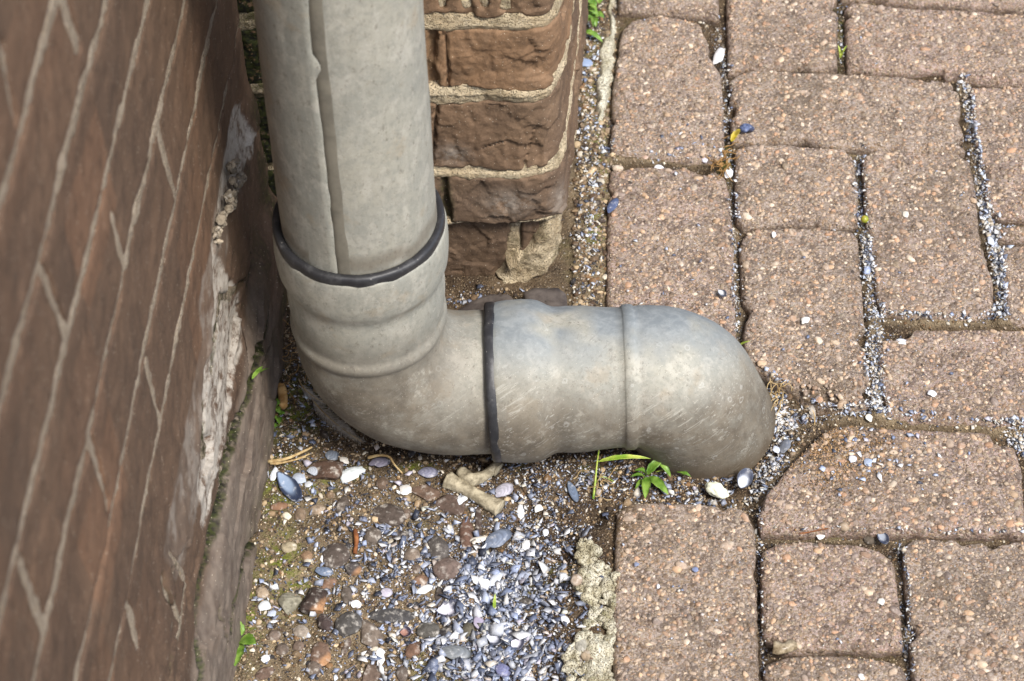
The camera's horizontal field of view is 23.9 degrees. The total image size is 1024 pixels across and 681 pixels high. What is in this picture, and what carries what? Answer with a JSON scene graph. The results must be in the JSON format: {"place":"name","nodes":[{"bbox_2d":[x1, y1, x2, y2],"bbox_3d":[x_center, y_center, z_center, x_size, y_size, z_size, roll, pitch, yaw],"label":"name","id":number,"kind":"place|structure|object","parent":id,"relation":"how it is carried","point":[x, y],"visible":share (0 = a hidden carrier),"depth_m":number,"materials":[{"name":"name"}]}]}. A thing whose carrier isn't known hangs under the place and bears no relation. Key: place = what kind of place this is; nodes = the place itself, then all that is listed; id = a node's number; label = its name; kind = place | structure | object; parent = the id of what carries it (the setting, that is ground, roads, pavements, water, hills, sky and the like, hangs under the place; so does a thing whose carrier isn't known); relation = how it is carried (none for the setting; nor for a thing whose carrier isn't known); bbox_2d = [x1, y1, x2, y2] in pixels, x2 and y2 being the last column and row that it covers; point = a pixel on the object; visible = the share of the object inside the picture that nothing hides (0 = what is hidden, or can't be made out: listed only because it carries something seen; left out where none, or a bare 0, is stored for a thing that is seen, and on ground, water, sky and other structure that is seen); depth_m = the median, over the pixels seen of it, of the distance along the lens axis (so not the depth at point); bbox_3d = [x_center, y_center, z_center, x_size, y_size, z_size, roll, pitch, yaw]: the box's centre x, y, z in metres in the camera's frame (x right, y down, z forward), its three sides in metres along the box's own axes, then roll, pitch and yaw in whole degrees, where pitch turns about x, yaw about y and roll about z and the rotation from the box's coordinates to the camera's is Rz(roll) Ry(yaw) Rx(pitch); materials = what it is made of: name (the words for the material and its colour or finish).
{"place":"outdoors","nodes":[
{"label":"outdoors","id":0,"kind":"place"},
{"bbox_2d":[233,0,1023,680],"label":"ground","id":1,"kind":"structure","parent":0,"point":[553,276],"depth_m":1.91,"materials":[{"name":"beige soil"}]},
{"bbox_2d":[0,0,287,680],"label":"brick wall","id":2,"kind":"structure","parent":1,"relation":"on","point":[143,301],"depth_m":1.46,"materials":[{"name":"brick"}]},
{"bbox_2d":[253,0,775,478],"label":"drainpipe","id":3,"kind":"object","parent":2,"relation":"attached to","point":[393,350],"visible":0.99,"depth_m":1.79,"materials":[{"name":"metal"}]},
{"bbox_2d":[234,621,255,665],"bbox_3d":[-0.201,0.228,1.811,0.021,0.014,0.041,-3,49,0],"label":"seedling","id":4,"kind":"object","parent":1,"relation":"on","point":[248,639],"visible":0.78,"depth_m":1.81,"materials":[{"name":"plant"}]},
{"bbox_2d":[256,586,268,598],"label":"pebble","id":5,"kind":"object","parent":1,"relation":"on","point":[262,592],"visible":1,"depth_m":1.85,"materials":[{"name":"stone"}]},
{"bbox_2d":[255,667,273,679],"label":"pebble","id":6,"kind":"object","parent":1,"relation":"on","point":[263,673],"visible":1,"depth_m":1.80,"materials":[{"name":"stone"}]},
{"bbox_2d":[268,630,280,641],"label":"pebble","id":7,"kind":"object","parent":1,"relation":"on","point":[275,635],"visible":1,"depth_m":1.82,"materials":[{"name":"stone"}]},
{"bbox_2d":[270,502,287,510],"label":"pebble","id":8,"kind":"object","parent":1,"relation":"on","point":[278,506],"visible":1,"depth_m":1.90,"materials":[{"name":"stone"}]},
{"bbox_2d":[275,643,288,655],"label":"pebble","id":9,"kind":"object","parent":1,"relation":"on","point":[281,649],"visible":1,"depth_m":1.81,"materials":[{"name":"stone"}]},
{"bbox_2d":[277,383,287,409],"bbox_3d":[-0.186,0.045,1.966,0.010,0.009,0.026,-3,49,0],"label":"wood chip","id":10,"kind":"object","parent":1,"relation":"on","point":[282,395],"visible":1,"depth_m":1.96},
{"bbox_2d":[281,542,296,552],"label":"pebble","id":11,"kind":"object","parent":1,"relation":"on","point":[287,547],"visible":1,"depth_m":1.88,"materials":[{"name":"stone"}]},
{"bbox_2d":[277,471,301,501],"bbox_3d":[-0.176,0.115,1.912,0.014,0.005,0.033,-33,56,-24],"label":"mussel shell","id":12,"kind":"object","parent":1,"relation":"on","point":[289,487],"visible":1,"depth_m":1.91},
{"bbox_2d":[278,592,301,613],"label":"pebble","id":13,"kind":"object","parent":1,"relation":"on","point":[288,602],"visible":1,"depth_m":1.84,"materials":[{"name":"stone"}]},
{"bbox_2d":[268,446,312,465],"bbox_3d":[-0.175,0.093,1.924,0.037,0.008,0.009,-13,50,-9],"label":"straw","id":14,"kind":"object","parent":1,"relation":"on","point":[274,462],"visible":1,"depth_m":1.92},
{"bbox_2d":[282,320,307,403],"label":"dry roots","id":15,"kind":"object","parent":1,"relation":"on","point":[289,364],"visible":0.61,"depth_m":1.98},
{"bbox_2d":[292,625,308,637],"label":"pebble","id":16,"kind":"object","parent":1,"relation":"on","point":[300,631],"visible":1,"depth_m":1.82,"materials":[{"name":"stone"}]},
{"bbox_2d":[295,507,305,520],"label":"pebble","id":17,"kind":"object","parent":1,"relation":"on","point":[300,512],"visible":1,"depth_m":1.90,"materials":[{"name":"stone"}]},
{"bbox_2d":[306,661,321,675],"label":"pebble","id":18,"kind":"object","parent":1,"relation":"on","point":[313,667],"visible":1,"depth_m":1.80,"materials":[{"name":"stone"}]},
{"bbox_2d":[300,587,328,614],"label":"pebble","id":19,"kind":"object","parent":1,"relation":"on","point":[315,599],"visible":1,"depth_m":1.84,"materials":[{"name":"stone"}]},
{"bbox_2d":[309,504,325,514],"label":"pebble","id":20,"kind":"object","parent":1,"relation":"on","point":[317,509],"visible":1,"depth_m":1.90,"materials":[{"name":"stone"}]},
{"bbox_2d":[310,642,330,665],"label":"pebble","id":21,"kind":"object","parent":1,"relation":"on","point":[320,653],"visible":1,"depth_m":1.81,"materials":[{"name":"stone"}]},
{"bbox_2d":[315,567,332,576],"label":"mussel shell","id":22,"kind":"object","parent":1,"relation":"on","point":[325,571],"visible":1,"depth_m":1.86},
{"bbox_2d":[317,614,332,631],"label":"pebble","id":23,"kind":"object","parent":1,"relation":"on","point":[324,622],"visible":1,"depth_m":1.82,"materials":[{"name":"stone"}]},
{"bbox_2d":[307,460,343,480],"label":"pebble","id":24,"kind":"object","parent":1,"relation":"on","point":[332,470],"visible":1,"depth_m":1.92,"materials":[{"name":"stone"}]},
{"bbox_2d":[321,577,336,588],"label":"pebble","id":25,"kind":"object","parent":1,"relation":"on","point":[329,582],"visible":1,"depth_m":1.85,"materials":[{"name":"stone"}]},
{"bbox_2d":[325,450,338,459],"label":"mussel shell","id":26,"kind":"object","parent":1,"relation":"on","point":[331,455],"visible":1,"depth_m":1.93},
{"bbox_2d":[322,543,349,568],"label":"pebble","id":27,"kind":"object","parent":1,"relation":"on","point":[336,555],"visible":1,"depth_m":1.87,"materials":[{"name":"stone"}]},
{"bbox_2d":[311,398,366,444],"bbox_3d":[-0.146,0.063,1.942,0.016,0.007,0.074,-36,57,-25],"label":"feather","id":28,"kind":"object","parent":1,"relation":"on","point":[329,418],"visible":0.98,"depth_m":1.94,"materials":[{"name":"grey"}]},
{"bbox_2d":[336,496,349,512],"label":"pebble","id":29,"kind":"object","parent":1,"relation":"on","point":[342,502],"visible":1,"depth_m":1.90,"materials":[{"name":"stone"}]},
{"bbox_2d":[341,585,351,603],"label":"pebble","id":30,"kind":"object","parent":1,"relation":"on","point":[346,594],"visible":1,"depth_m":1.84,"materials":[{"name":"stone"}]},
{"bbox_2d":[335,611,361,636],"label":"pebble","id":31,"kind":"object","parent":1,"relation":"on","point":[348,623],"visible":1,"depth_m":1.82,"materials":[{"name":"stone"}]},
{"bbox_2d":[340,466,365,483],"bbox_3d":[-0.126,0.105,1.927,0.024,0.006,0.012,-18,51,-13],"label":"shell flake","id":32,"kind":"object","parent":1,"relation":"on","point":[351,473],"visible":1,"depth_m":1.92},
{"bbox_2d":[345,562,361,575],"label":"pebble","id":33,"kind":"object","parent":1,"relation":"on","point":[353,568],"visible":1,"depth_m":1.86,"materials":[{"name":"stone"}]},
{"bbox_2d":[353,529,358,554],"bbox_3d":[-0.121,0.156,1.873,0.004,0.008,0.020,-3,49,0],"label":"rusty nail","id":34,"kind":"object","parent":1,"relation":"on","point":[356,537],"visible":1,"depth_m":1.87,"materials":[{"name":"metal"}]},
{"bbox_2d":[361,664,380,680],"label":"pebble","id":35,"kind":"object","parent":1,"relation":"on","point":[371,672],"visible":1,"depth_m":1.80,"materials":[{"name":"stone"}]},
{"bbox_2d":[360,619,383,646],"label":"pebble","id":36,"kind":"object","parent":1,"relation":"on","point":[370,633],"visible":1,"depth_m":1.82,"materials":[{"name":"stone"}]},
{"bbox_2d":[364,527,381,545],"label":"pebble","id":37,"kind":"object","parent":1,"relation":"on","point":[372,535],"visible":1,"depth_m":1.88,"materials":[{"name":"stone"}]},
{"bbox_2d":[369,457,389,466],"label":"mussel shell","id":38,"kind":"object","parent":1,"relation":"on","point":[380,461],"visible":1,"depth_m":1.93},
{"bbox_2d":[376,476,387,490],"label":"pebble","id":39,"kind":"object","parent":1,"relation":"on","point":[381,482],"visible":1,"depth_m":1.91,"materials":[{"name":"stone"}]},
{"bbox_2d":[372,503,405,526],"bbox_3d":[-0.097,0.137,1.895,0.029,0.009,0.023,-3,49,0],"label":"pebble","id":40,"kind":"object","parent":1,"relation":"on","point":[392,515],"visible":1,"depth_m":1.89,"materials":[{"name":"stone"}]},
{"bbox_2d":[368,608,415,623],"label":"pebble","id":41,"kind":"object","parent":1,"relation":"on","point":[392,615],"visible":1,"depth_m":1.83,"materials":[{"name":"stone"}]},
{"bbox_2d":[396,667,408,680],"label":"pebble","id":42,"kind":"object","parent":1,"relation":"on","point":[402,674],"visible":1,"depth_m":1.79,"materials":[{"name":"stone"}]},
{"bbox_2d":[404,548,419,562],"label":"pebble","id":43,"kind":"object","parent":1,"relation":"on","point":[410,554],"visible":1,"depth_m":1.86,"materials":[{"name":"stone"}]},
{"bbox_2d":[237,0,587,283],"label":"brick pier","id":44,"kind":"structure","parent":1,"relation":"on","point":[505,79],"depth_m":1.91,"materials":[{"name":"brick"}]},
{"bbox_2d":[405,642,421,658],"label":"pebble","id":45,"kind":"object","parent":1,"relation":"on","point":[413,649],"visible":1,"depth_m":1.81,"materials":[{"name":"stone"}]},
{"bbox_2d":[413,574,428,585],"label":"pebble","id":46,"kind":"object","parent":1,"relation":"on","point":[421,579],"visible":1,"depth_m":1.85,"materials":[{"name":"stone"}]},
{"bbox_2d":[416,584,432,593],"bbox_3d":[-0.067,0.189,1.845,0.014,0.003,0.009,-3,49,0],"label":"shell flake","id":47,"kind":"object","parent":1,"relation":"on","point":[424,589],"visible":1,"depth_m":1.84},
{"bbox_2d":[411,484,440,500],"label":"pebble","id":48,"kind":"object","parent":1,"relation":"on","point":[426,492],"visible":1,"depth_m":1.90,"materials":[{"name":"stone"}]},
{"bbox_2d":[416,622,439,638],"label":"pebble","id":49,"kind":"object","parent":1,"relation":"on","point":[427,629],"visible":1,"depth_m":1.82,"materials":[{"name":"stone"}]},
{"bbox_2d":[418,467,437,477],"bbox_3d":[-0.067,0.104,1.918,0.016,0.004,0.012,-3,49,0],"label":"mussel shell","id":50,"kind":"object","parent":1,"relation":"on","point":[429,472],"visible":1,"depth_m":1.92},
{"bbox_2d":[427,535,449,559],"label":"pebble","id":51,"kind":"object","parent":1,"relation":"on","point":[438,546],"visible":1,"depth_m":1.86,"materials":[{"name":"stone"}]},
{"bbox_2d":[432,557,461,580],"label":"pebble","id":52,"kind":"object","parent":1,"relation":"on","point":[446,568],"visible":1,"depth_m":1.85,"materials":[{"name":"stone"}]},
{"bbox_2d":[436,599,458,616],"bbox_3d":[-0.047,0.203,1.833,0.018,0.005,0.014,14,51,14],"label":"mussel shell","id":53,"kind":"object","parent":1,"relation":"on","point":[445,608],"visible":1,"depth_m":1.83},
{"bbox_2d":[432,494,466,515],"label":"pebble","id":54,"kind":"object","parent":1,"relation":"on","point":[447,503],"visible":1,"depth_m":1.90,"materials":[{"name":"stone"}]},
{"bbox_2d":[442,645,471,659],"bbox_3d":[-0.042,0.232,1.802,0.024,0.005,0.014,-3,49,0],"label":"mussel shell","id":55,"kind":"object","parent":1,"relation":"on","point":[452,652],"visible":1,"depth_m":1.80},
{"bbox_2d":[459,517,472,549],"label":"pebble","id":56,"kind":"object","parent":1,"relation":"on","point":[466,532],"visible":1,"depth_m":1.88,"materials":[{"name":"stone"}]},
{"bbox_2d":[462,622,474,637],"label":"pebble","id":57,"kind":"object","parent":1,"relation":"on","point":[468,627],"visible":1,"depth_m":1.82,"materials":[{"name":"stone"}]},
{"bbox_2d":[442,472,505,515],"bbox_3d":[-0.030,0.121,1.900,0.051,0.017,0.015,25,54,22],"label":"bone","id":58,"kind":"object","parent":1,"relation":"on","point":[491,504],"visible":1,"depth_m":1.90},
{"bbox_2d":[474,507,481,535],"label":"pebble","id":59,"kind":"object","parent":1,"relation":"on","point":[478,521],"visible":1,"depth_m":1.89,"materials":[{"name":"stone"}]},
{"bbox_2d":[456,462,503,485],"bbox_3d":[-0.024,0.106,1.910,0.039,0.015,0.018,-12,50,-8],"label":"bone fragment","id":60,"kind":"object","parent":1,"relation":"on","point":[465,475],"visible":0.98,"depth_m":1.91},
{"bbox_2d":[458,294,513,309],"bbox_3d":[-0.023,-0.020,2.024,0.052,0.028,0.028,-3,49,0],"label":"slate shard","id":61,"kind":"object","parent":1,"relation":"on","point":[477,304],"visible":0.28,"depth_m":2.02,"materials":[{"name":"stone"}]},
{"bbox_2d":[486,633,502,644],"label":"mussel shell","id":62,"kind":"object","parent":1,"relation":"on","point":[494,640],"visible":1,"depth_m":1.81},
{"bbox_2d":[484,528,511,548],"bbox_3d":[-0.011,0.153,1.873,0.022,0.005,0.020,-3,49,0],"label":"mussel shell","id":63,"kind":"object","parent":1,"relation":"on","point":[498,538],"visible":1,"depth_m":1.87},
{"bbox_2d":[495,664,510,676],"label":"mussel shell","id":64,"kind":"object","parent":1,"relation":"on","point":[502,670],"visible":1,"depth_m":1.79},
{"bbox_2d":[495,482,512,497],"bbox_3d":[-0.006,0.117,1.906,0.015,0.004,0.015,-3,49,0],"label":"mussel shell","id":65,"kind":"object","parent":1,"relation":"on","point":[503,489],"visible":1,"depth_m":1.90},
{"bbox_2d":[511,638,524,650],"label":"mussel shell","id":66,"kind":"object","parent":1,"relation":"on","point":[518,643],"visible":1,"depth_m":1.80},
{"bbox_2d":[523,288,566,306],"bbox_3d":[0.028,-0.021,2.016,0.036,0.037,0.030,-3,49,0],"label":"slate shard","id":67,"kind":"object","parent":1,"relation":"on","point":[556,297],"visible":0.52,"depth_m":2.01,"materials":[{"name":"stone"}]},
{"bbox_2d":[568,481,578,501],"bbox_3d":[0.048,0.118,1.898,0.008,0.002,0.021,-3,49,0],"label":"mussel shell","id":68,"kind":"object","parent":1,"relation":"on","point":[573,492],"visible":1,"depth_m":1.90},
{"bbox_2d":[570,574,582,585],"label":"pebble","id":69,"kind":"object","parent":1,"relation":"on","point":[576,580],"visible":1,"depth_m":1.83,"materials":[{"name":"stone"}]},
{"bbox_2d":[561,538,620,680],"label":"lichen mortar","id":70,"kind":"object","parent":1,"relation":"on","point":[594,588],"visible":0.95,"depth_m":1.81,"materials":[{"name":"concrete"}]},
{"bbox_2d":[575,639,586,655],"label":"pebble","id":71,"kind":"object","parent":70,"relation":"on","point":[580,645],"visible":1,"depth_m":1.79,"materials":[{"name":"stone"}]},
{"bbox_2d":[586,0,603,41],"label":"weed","id":72,"kind":"object","parent":1,"relation":"on","point":[594,13],"visible":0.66,"depth_m":2.23,"materials":[{"name":"plant"}]},
{"bbox_2d":[573,465,618,499],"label":"dry roots","id":73,"kind":"object","parent":1,"relation":"on","point":[601,482],"visible":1,"depth_m":1.90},
{"bbox_2d":[595,0,616,120],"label":"lichen mortar","id":74,"kind":"object","parent":1,"relation":"on","point":[605,79],"visible":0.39,"depth_m":2.20,"materials":[{"name":"concrete"}]},
{"bbox_2d":[592,450,649,498],"bbox_3d":[0.080,0.096,1.893,0.052,0.036,0.024,-22,52,-16],"label":"grass sprig","id":75,"kind":"object","parent":1,"relation":"on","point":[622,456],"depth_m":1.89,"materials":[{"name":"plant"}]},
{"bbox_2d":[234,0,1023,680],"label":"grit","id":76,"kind":"object","parent":1,"relation":"on","point":[600,182],"visible":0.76,"depth_m":1.91,"materials":[{"name":"gravel"}]},
{"bbox_2d":[299,380,325,405],"bbox_3d":[-0.163,0.043,1.952,0.034,0.007,0.010,35,59,28],"label":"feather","id":77,"kind":"object","parent":76,"relation":"on","point":[313,396],"visible":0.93,"depth_m":1.95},
{"bbox_2d":[242,0,1023,680],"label":"shell litter","id":78,"kind":"object","parent":1,"relation":"on","point":[482,604],"visible":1,"depth_m":1.87,"materials":[{"name":"gravel"}]},
{"bbox_2d":[631,460,690,497],"bbox_3d":[0.116,0.108,1.896,0.043,0.013,0.030,-27,53,-20],"label":"weed","id":79,"kind":"object","parent":1,"relation":"on","point":[656,481],"visible":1,"depth_m":1.90,"materials":[{"name":"plant"}]},
{"bbox_2d":[610,15,724,165],"bbox_3d":[0.137,-0.215,2.193,0.106,0.047,0.194,-3,49,0],"label":"paving stone","id":80,"kind":"object","parent":1,"relation":"on","point":[666,63],"visible":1,"depth_m":2.17,"materials":[{"name":"concrete"}]},
{"bbox_2d":[618,0,718,25],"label":"paving stone","id":81,"kind":"object","parent":1,"relation":"on","point":[708,10],"visible":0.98,"depth_m":2.25,"materials":[{"name":"concrete"}]},
{"bbox_2d":[606,167,736,338],"bbox_3d":[0.134,-0.059,2.060,0.109,0.047,0.212,0,49,3],"label":"paving stone","id":82,"kind":"object","parent":1,"relation":"on","point":[666,213],"visible":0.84,"depth_m":2.05,"materials":[{"name":"concrete"}]},
{"bbox_2d":[607,198,618,213],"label":"mussel shell","id":83,"kind":"object","parent":82,"relation":"on","point":[612,205],"visible":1,"depth_m":2.08},
{"bbox_2d":[613,503,758,680],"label":"paving stone","id":84,"kind":"object","parent":1,"relation":"on","point":[710,545],"visible":1,"depth_m":1.81,"materials":[{"name":"concrete"}]},
{"bbox_2d":[705,482,728,498],"bbox_3d":[0.160,0.117,1.890,0.022,0.011,0.012,29,56,25],"label":"limestone lump","id":85,"kind":"object","parent":1,"relation":"on","point":[716,490],"visible":1,"depth_m":1.89,"materials":[{"name":"stone"}]},
{"bbox_2d":[713,47,724,63],"bbox_3d":[0.189,-0.259,2.209,0.009,0.005,0.021,11,50,11],"label":"shell flake","id":86,"kind":"object","parent":1,"relation":"on","point":[719,55],"visible":1,"depth_m":2.21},
{"bbox_2d":[705,136,743,181],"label":"dry roots","id":87,"kind":"object","parent":1,"relation":"on","point":[721,160],"visible":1,"depth_m":2.11,"materials":[{"name":"plant"}]},
{"bbox_2d":[737,468,752,488],"bbox_3d":[0.182,0.108,1.891,0.014,0.007,0.019,-3,49,0],"label":"mussel shell","id":88,"kind":"object","parent":1,"relation":"on","point":[744,477],"visible":1,"depth_m":1.89},
{"bbox_2d":[767,379,791,415],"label":"dry roots","id":89,"kind":"object","parent":1,"relation":"on","point":[778,389],"visible":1,"depth_m":1.94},
{"bbox_2d":[726,0,837,77],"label":"paving stone","id":90,"kind":"object","parent":1,"relation":"on","point":[785,29],"visible":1,"depth_m":2.22,"materials":[{"name":"concrete"}]},
{"bbox_2d":[772,639,796,654],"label":"pebble","id":91,"kind":"object","parent":1,"relation":"on","point":[787,646],"visible":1,"depth_m":1.77,"materials":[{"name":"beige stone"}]},
{"bbox_2d":[779,439,790,453],"bbox_3d":[0.216,0.084,1.914,0.010,0.004,0.014,-3,49,0],"label":"shell flake","id":92,"kind":"object","parent":1,"relation":"on","point":[784,446],"visible":1,"depth_m":1.91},
{"bbox_2d":[734,145,857,235],"bbox_3d":[0.245,-0.122,2.109,0.110,0.047,0.104,-3,49,0],"label":"paving stone","id":93,"kind":"object","parent":1,"relation":"on","point":[787,187],"visible":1,"depth_m":2.09,"materials":[{"name":"concrete"}]},
{"bbox_2d":[738,227,869,415],"bbox_3d":[0.240,-0.007,2.011,0.102,0.048,0.203,1,49,3],"label":"paving stone","id":94,"kind":"object","parent":1,"relation":"on","point":[824,273],"visible":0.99,"depth_m":2.00,"materials":[{"name":"concrete"}]},
{"bbox_2d":[760,541,902,657],"bbox_3d":[0.237,0.203,1.826,0.106,0.047,0.104,-3,49,0],"label":"paving stone","id":95,"kind":"object","parent":1,"relation":"on","point":[799,582],"visible":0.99,"depth_m":1.81,"materials":[{"name":"concrete"}]},
{"bbox_2d":[763,656,905,680],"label":"paving stone","id":96,"kind":"object","parent":1,"relation":"on","point":[824,668],"visible":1,"depth_m":1.76,"materials":[{"name":"concrete"}]},
{"bbox_2d":[729,70,964,158],"bbox_3d":[0.297,-0.192,2.167,0.210,0.048,0.098,4,49,5],"label":"paving stone","id":97,"kind":"object","parent":1,"relation":"on","point":[874,113],"visible":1,"depth_m":2.15,"materials":[{"name":"concrete"}]},
{"bbox_2d":[739,123,754,132],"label":"snail shell","id":98,"kind":"object","parent":97,"relation":"on","point":[746,127],"visible":1,"depth_m":2.13},
{"bbox_2d":[757,426,1023,542],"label":"paving stone","id":99,"kind":"object","parent":1,"relation":"on","point":[983,479],"visible":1,"depth_m":1.87,"materials":[{"name":"concrete"}]},
{"bbox_2d":[861,151,993,320],"bbox_3d":[0.350,-0.079,2.067,0.104,0.047,0.201,-3,49,0],"label":"paving stone","id":100,"kind":"object","parent":1,"relation":"on","point":[948,275],"visible":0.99,"depth_m":2.05,"materials":[{"name":"concrete"}]},
{"bbox_2d":[840,0,1023,14],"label":"paving stone","id":101,"kind":"object","parent":1,"relation":"on","point":[999,7],"visible":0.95,"depth_m":2.24,"materials":[{"name":"concrete"}]},
{"bbox_2d":[843,3,1023,88],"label":"paving stone","id":102,"kind":"object","parent":1,"relation":"on","point":[985,50],"visible":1,"depth_m":2.20,"materials":[{"name":"concrete"}]},
{"bbox_2d":[878,329,1023,427],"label":"paving stone","id":103,"kind":"object","parent":1,"relation":"on","point":[968,358],"visible":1,"depth_m":1.95,"materials":[{"name":"concrete"}]},
{"bbox_2d":[902,539,1023,680],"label":"paving stone","id":104,"kind":"object","parent":1,"relation":"on","point":[967,626],"visible":0.99,"depth_m":1.80,"materials":[{"name":"concrete"}]},
{"bbox_2d":[970,86,1023,225],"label":"paving stone","id":105,"kind":"object","parent":1,"relation":"on","point":[999,115],"visible":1,"depth_m":2.11,"materials":[{"name":"concrete"}]},
{"bbox_2d":[994,226,1023,247],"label":"paving stone","id":106,"kind":"object","parent":1,"relation":"on","point":[1014,236],"visible":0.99,"depth_m":2.05,"materials":[{"name":"concrete"}]},
{"bbox_2d":[999,246,1023,329],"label":"paving stone","id":107,"kind":"object","parent":1,"relation":"on","point":[1014,279],"visible":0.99,"depth_m":2.01,"materials":[{"name":"concrete"}]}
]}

